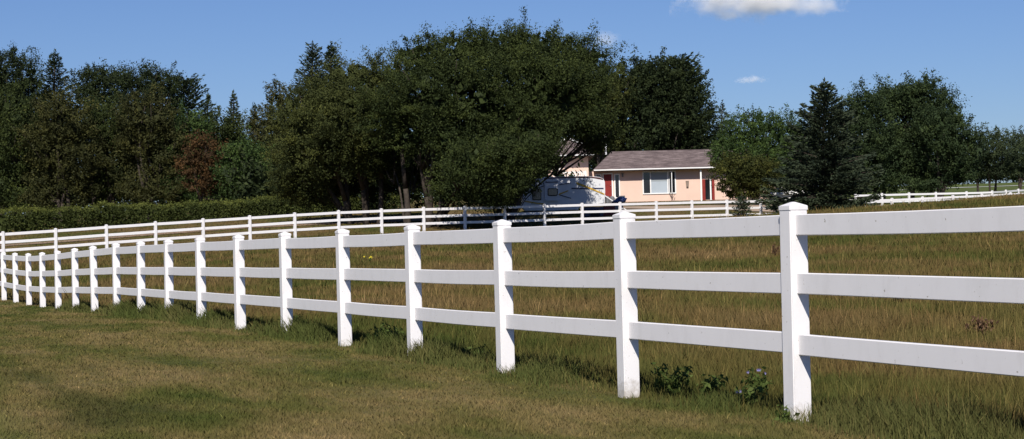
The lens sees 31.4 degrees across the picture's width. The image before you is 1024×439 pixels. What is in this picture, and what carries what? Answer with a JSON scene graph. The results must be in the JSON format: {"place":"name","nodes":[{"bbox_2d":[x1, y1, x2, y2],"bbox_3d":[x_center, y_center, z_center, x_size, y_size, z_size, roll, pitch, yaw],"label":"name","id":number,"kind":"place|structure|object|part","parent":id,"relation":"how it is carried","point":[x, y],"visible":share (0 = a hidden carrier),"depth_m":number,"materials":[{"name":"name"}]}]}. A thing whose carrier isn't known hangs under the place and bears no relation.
{"place":"outdoors","nodes":[
{"label":"outdoors","id":0,"kind":"place"},
{"bbox_2d":[0,218,445,245],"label":"dirt track","id":1,"kind":"structure","parent":0,"point":[388,220],"depth_m":101.50,"materials":[{"name":"brown soil"}]},
{"bbox_2d":[0,182,1023,438],"bbox_3d":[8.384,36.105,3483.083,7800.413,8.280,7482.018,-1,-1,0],"label":"ground","id":2,"kind":"structure","parent":0,"point":[952,190],"depth_m":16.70,"materials":[{"name":"green plant"}]},
{"bbox_2d":[0,41,37,214],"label":"broadleaf tree","id":3,"kind":"object","parent":2,"relation":"on","point":[6,73],"visible":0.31,"depth_m":141.15,"materials":[{"name":"green plant"}]},
{"bbox_2d":[0,75,53,229],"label":"bushy tree","id":4,"kind":"object","parent":2,"relation":"on","point":[11,182],"visible":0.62,"depth_m":126.11,"materials":[{"name":"green plant"}]},
{"bbox_2d":[9,46,55,212],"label":"broadleaf tree","id":5,"kind":"object","parent":2,"relation":"on","point":[28,69],"visible":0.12,"depth_m":144.78,"materials":[{"name":"green plant"}]},
{"bbox_2d":[21,49,89,219],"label":"spruce tree","id":6,"kind":"object","parent":2,"relation":"on","point":[54,71],"visible":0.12,"depth_m":145.81,"materials":[{"name":"green plant"}]},
{"bbox_2d":[8,76,116,222],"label":"bushy tree","id":7,"kind":"object","parent":2,"relation":"on","point":[64,138],"visible":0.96,"depth_m":124.51,"materials":[{"name":"green plant"}]},
{"bbox_2d":[50,60,135,199],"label":"broadleaf tree","id":8,"kind":"object","parent":2,"relation":"on","point":[86,89],"visible":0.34,"depth_m":141.90,"materials":[{"name":"green plant"}]},
{"bbox_2d":[72,88,150,208],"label":"bushy tree","id":9,"kind":"object","parent":2,"relation":"on","point":[107,181],"visible":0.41,"depth_m":127.46,"materials":[{"name":"green plant"}]},
{"bbox_2d":[84,57,194,201],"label":"broadleaf tree","id":10,"kind":"object","parent":2,"relation":"on","point":[128,81],"visible":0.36,"depth_m":140.65,"materials":[{"name":"green plant"}]},
{"bbox_2d":[102,80,197,218],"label":"bushy tree","id":11,"kind":"object","parent":2,"relation":"on","point":[145,130],"visible":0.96,"depth_m":125.30,"materials":[{"name":"green plant"}]},
{"bbox_2d":[150,94,220,206],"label":"bushy tree","id":12,"kind":"object","parent":2,"relation":"on","point":[196,123],"visible":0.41,"depth_m":126.71,"materials":[{"name":"green plant"}]},
{"bbox_2d":[149,73,231,214],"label":"broadleaf tree","id":13,"kind":"object","parent":2,"relation":"on","point":[191,104],"visible":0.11,"depth_m":143.67,"materials":[{"name":"green plant"}]},
{"bbox_2d":[0,193,400,232],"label":"hedge","id":14,"kind":"object","parent":2,"relation":"on","point":[96,216],"visible":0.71,"depth_m":109.74,"materials":[{"name":"green plant"}]},
{"bbox_2d":[171,128,230,201],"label":"bushy tree","id":15,"kind":"object","parent":2,"relation":"on","point":[197,161],"visible":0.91,"depth_m":121.12,"materials":[{"name":"brown plant"}]},
{"bbox_2d":[195,91,216,200],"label":"spruce tree","id":16,"kind":"object","parent":2,"relation":"on","point":[207,94],"visible":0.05,"depth_m":152.01,"materials":[{"name":"green plant"}]},
{"bbox_2d":[188,106,250,211],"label":"bushy tree","id":17,"kind":"object","parent":2,"relation":"on","point":[224,132],"visible":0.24,"depth_m":130.16,"materials":[{"name":"green plant"}]},
{"bbox_2d":[212,90,242,206],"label":"spruce tree","id":18,"kind":"object","parent":2,"relation":"on","point":[234,108],"visible":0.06,"depth_m":147.95,"materials":[{"name":"green plant"}]},
{"bbox_2d":[201,122,276,208],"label":"bushy tree","id":19,"kind":"object","parent":2,"relation":"on","point":[248,150],"visible":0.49,"depth_m":120.52,"materials":[{"name":"green plant"}]},
{"bbox_2d":[237,102,260,211],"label":"spruce tree","id":20,"kind":"object","parent":2,"relation":"on","point":[256,121],"visible":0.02,"depth_m":145.98,"materials":[{"name":"green plant"}]},
{"bbox_2d":[234,74,306,171],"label":"bushy tree","id":21,"kind":"object","parent":2,"relation":"on","point":[263,124],"visible":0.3,"depth_m":124.13,"materials":[{"name":"green plant"}]},
{"bbox_2d":[5,117,584,222],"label":"thicket","id":22,"kind":"object","parent":2,"relation":"on","point":[257,173],"visible":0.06,"depth_m":118.27,"materials":[{"name":"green plant"}]},
{"bbox_2d":[293,40,328,101],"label":"spruce tree","id":23,"kind":"object","parent":2,"relation":"on","point":[310,60],"visible":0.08,"depth_m":139.88,"materials":[{"name":"green plant"}]},
{"bbox_2d":[318,40,340,86],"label":"spruce tree","id":24,"kind":"object","parent":2,"relation":"on","point":[329,52],"visible":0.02,"depth_m":141.94,"materials":[{"name":"green plant"}]},
{"bbox_2d":[254,38,429,224],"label":"willow tree","id":25,"kind":"object","parent":2,"relation":"on","point":[325,156],"visible":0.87,"depth_m":102.50,"materials":[{"name":"green plant"}]},
{"bbox_2d":[370,320,403,340],"bbox_3d":[-1.365,1.248,19.770,0.322,0.332,0.430,-2,-1,24],"label":"weed","id":26,"kind":"object","parent":2,"relation":"on","point":[388,330],"visible":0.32,"depth_m":19.75,"materials":[{"name":"green plant"}]},
{"bbox_2d":[349,15,550,227],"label":"willow tree","id":27,"kind":"object","parent":2,"relation":"on","point":[425,113],"visible":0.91,"depth_m":97.74,"materials":[{"name":"green plant"}]},
{"bbox_2d":[460,344,490,356],"bbox_3d":[-0.349,1.281,17.315,0.294,0.193,0.307,-1,-1,0],"label":"weed","id":28,"kind":"object","parent":2,"relation":"on","point":[469,347],"visible":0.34,"depth_m":17.34,"materials":[{"name":"green plant"}]},
{"bbox_2d":[0,192,1023,438],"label":"pasture grass","id":29,"kind":"structure","parent":2,"relation":"on","point":[944,322],"depth_m":28.55,"materials":[{"name":"green plant"}]},
{"bbox_2d":[0,202,1023,422],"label":"ranch fence","id":30,"kind":"object","parent":2,"relation":"on","point":[794,283],"visible":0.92,"depth_m":13.56,"materials":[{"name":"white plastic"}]},
{"bbox_2d":[0,192,1023,251],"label":"ranch fence","id":31,"kind":"object","parent":2,"relation":"on","point":[249,225],"visible":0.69,"depth_m":93.38,"materials":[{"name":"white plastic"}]},
{"bbox_2d":[0,192,1023,255],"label":"yard grass","id":32,"kind":"structure","parent":2,"relation":"on","point":[234,230],"depth_m":102.64,"materials":[{"name":"green plant"}]},
{"bbox_2d":[456,6,631,226],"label":"willow tree","id":33,"kind":"object","parent":2,"relation":"on","point":[569,96],"visible":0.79,"depth_m":98.01,"materials":[{"name":"green plant"}]},
{"bbox_2d":[521,176,614,211],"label":"travel trailer","id":34,"kind":"object","parent":2,"relation":"on","point":[567,190],"visible":0.69,"depth_m":111.52,"materials":[{"name":"white metal"}]},
{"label":"window","id":35,"kind":"part","parent":34,"relation":"part of","materials":[{"name":"grey glass"}]},
{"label":"window","id":36,"kind":"part","parent":34,"relation":"part of","materials":[{"name":"grey glass"}]},
{"bbox_2d":[584,197,626,216],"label":"utility trailer","id":37,"kind":"object","parent":2,"relation":"on","point":[620,199],"visible":0.51,"depth_m":106.51,"materials":[{"name":"blue paint"}]},
{"bbox_2d":[574,63,638,164],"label":"broadleaf tree","id":38,"kind":"object","parent":2,"relation":"on","point":[619,103],"visible":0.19,"depth_m":163.25,"materials":[{"name":"green plant"}]},
{"bbox_2d":[605,44,689,151],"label":"broadleaf tree","id":39,"kind":"object","parent":2,"relation":"on","point":[636,132],"visible":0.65,"depth_m":164.71,"materials":[{"name":"green plant"}]},
{"bbox_2d":[548,138,774,202],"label":"house","id":40,"kind":"structure","parent":2,"relation":"on","point":[656,175],"depth_m":150.03,"materials":[{"name":"paint"}]},
{"bbox_2d":[602,173,612,196],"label":"door","id":41,"kind":"structure","parent":40,"relation":"in","point":[608,177],"depth_m":150.01,"materials":[{"name":"red paint"}]},
{"bbox_2d":[642,171,675,193],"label":"window","id":42,"kind":"structure","parent":40,"relation":"in","point":[666,180],"depth_m":150.01,"materials":[{"name":"white glass"}]},
{"bbox_2d":[702,179,714,199],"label":"glazed door","id":43,"kind":"structure","parent":40,"relation":"in","point":[708,193],"depth_m":149.97,"materials":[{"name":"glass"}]},
{"bbox_2d":[650,362,694,395],"bbox_3d":[1.202,1.203,13.670,0.354,0.277,0.306,-1,-1,0],"label":"weed","id":44,"kind":"object","parent":2,"relation":"on","point":[674,377],"visible":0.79,"depth_m":13.64,"materials":[{"name":"green plant"}]},
{"bbox_2d":[632,46,721,149],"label":"broadleaf tree","id":45,"kind":"object","parent":2,"relation":"on","point":[686,105],"visible":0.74,"depth_m":165.69,"materials":[{"name":"green plant"}]},
{"bbox_2d":[642,52,725,150],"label":"pine tree","id":46,"kind":"object","parent":2,"relation":"on","point":[688,147],"visible":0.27,"depth_m":166.45,"materials":[{"name":"green plant"}]},
{"bbox_2d":[696,374,727,396],"bbox_3d":[1.443,1.220,13.240,0.178,0.217,0.348,-2,-1,29],"label":"weed","id":47,"kind":"object","parent":2,"relation":"on","point":[711,385],"visible":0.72,"depth_m":13.18,"materials":[{"name":"green plant"}]},
{"bbox_2d":[710,100,735,142],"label":"spruce tree","id":48,"kind":"object","parent":2,"relation":"on","point":[716,130],"visible":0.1,"depth_m":170.00,"materials":[{"name":"green plant"}]},
{"bbox_2d":[729,193,756,216],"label":"juniper bush","id":49,"kind":"object","parent":2,"relation":"on","point":[741,199],"visible":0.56,"depth_m":104.42,"materials":[{"name":"green plant"}]},
{"bbox_2d":[703,150,784,204],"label":"willow shrub","id":50,"kind":"object","parent":2,"relation":"on","point":[749,175],"visible":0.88,"depth_m":123.11,"materials":[{"name":"green plant"}]},
{"bbox_2d":[704,103,792,203],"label":"broadleaf tree","id":51,"kind":"object","parent":2,"relation":"on","point":[752,143],"visible":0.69,"depth_m":133.44,"materials":[{"name":"green plant"}]},
{"bbox_2d":[733,385,764,404],"bbox_3d":[1.636,1.215,12.558,0.228,0.182,0.225,-2,-1,19],"label":"weed","id":52,"kind":"object","parent":2,"relation":"on","point":[750,393],"visible":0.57,"depth_m":12.54,"materials":[{"name":"green plant"}]},
{"bbox_2d":[740,366,772,395],"bbox_3d":[1.778,1.184,13.215,0.230,0.270,0.223,-2,-1,27],"label":"weed","id":53,"kind":"object","parent":2,"relation":"on","point":[758,381],"visible":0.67,"depth_m":13.21,"materials":[{"name":"green plant"}]},
{"bbox_2d":[770,242,779,255],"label":"weed","id":54,"kind":"object","parent":2,"relation":"on","point":[774,251],"visible":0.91,"depth_m":47.55,"materials":[{"name":"brown plant"}]},
{"bbox_2d":[768,187,803,199],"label":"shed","id":55,"kind":"structure","parent":2,"relation":"on","point":[781,195],"depth_m":138.02,"materials":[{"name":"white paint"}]},
{"bbox_2d":[774,405,799,422],"bbox_3d":[1.696,1.205,11.302,0.175,0.143,0.230,-1,-1,0],"label":"weed","id":56,"kind":"object","parent":2,"relation":"on","point":[783,416],"visible":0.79,"depth_m":11.26,"materials":[{"name":"green plant"}]},
{"bbox_2d":[562,112,1023,191],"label":"woods","id":57,"kind":"object","parent":2,"relation":"on","point":[593,162],"visible":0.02,"depth_m":200.93,"materials":[{"name":"green plant"}]},
{"bbox_2d":[771,102,820,191],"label":"broadleaf tree","id":58,"kind":"object","parent":2,"relation":"on","point":[788,130],"visible":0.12,"depth_m":138.52,"materials":[{"name":"green plant"}]},
{"bbox_2d":[754,77,885,212],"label":"spruce tree","id":59,"kind":"object","parent":2,"relation":"on","point":[830,167],"visible":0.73,"depth_m":102.81,"materials":[{"name":"green plant"}]},
{"bbox_2d":[833,72,924,203],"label":"poplar tree","id":60,"kind":"object","parent":2,"relation":"on","point":[868,106],"visible":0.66,"depth_m":129.93,"materials":[{"name":"green plant"}]},
{"bbox_2d":[879,68,972,197],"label":"poplar tree","id":61,"kind":"object","parent":2,"relation":"on","point":[925,93],"visible":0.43,"depth_m":131.07,"materials":[{"name":"green plant"}]},
{"bbox_2d":[854,189,1023,204],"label":"ranch fence","id":62,"kind":"object","parent":2,"relation":"on","point":[966,193],"visible":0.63,"depth_m":126.87,"materials":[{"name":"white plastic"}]},
{"bbox_2d":[897,96,995,198],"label":"poplar tree","id":63,"kind":"object","parent":2,"relation":"on","point":[950,147],"visible":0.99,"depth_m":129.16,"materials":[{"name":"green plant"}]},
{"bbox_2d":[964,315,998,334],"bbox_3d":[4.782,1.101,18.662,0.359,0.275,0.279,-1,-1,-20],"label":"weed","id":64,"kind":"object","parent":2,"relation":"on","point":[979,323],"visible":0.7,"depth_m":18.64,"materials":[{"name":"brown plant"}]},
{"bbox_2d":[963,123,1023,194],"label":"slender tree","id":65,"kind":"object","parent":2,"relation":"on","point":[996,150],"visible":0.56,"depth_m":148.91,"materials":[{"name":"green plant"}]},
{"bbox_2d":[992,125,1023,189],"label":"slender tree","id":66,"kind":"object","parent":2,"relation":"on","point":[1020,164],"visible":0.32,"depth_m":157.75,"materials":[{"name":"green plant"}]},
{"bbox_2d":[0,0,1023,215],"label":"sky","id":67,"kind":"structure","parent":0,"point":[764,54],"materials":[{"name":"blue"}]},
{"bbox_2d":[54,286,1023,438],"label":"fence line grass","id":68,"kind":"structure","parent":0,"point":[896,421],"depth_m":14.75,"materials":[{"name":"green plant"}]},
{"bbox_2d":[623,204,772,211],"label":"driveway","id":69,"kind":"structure","parent":0,"point":[671,207],"depth_m":117.97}
]}

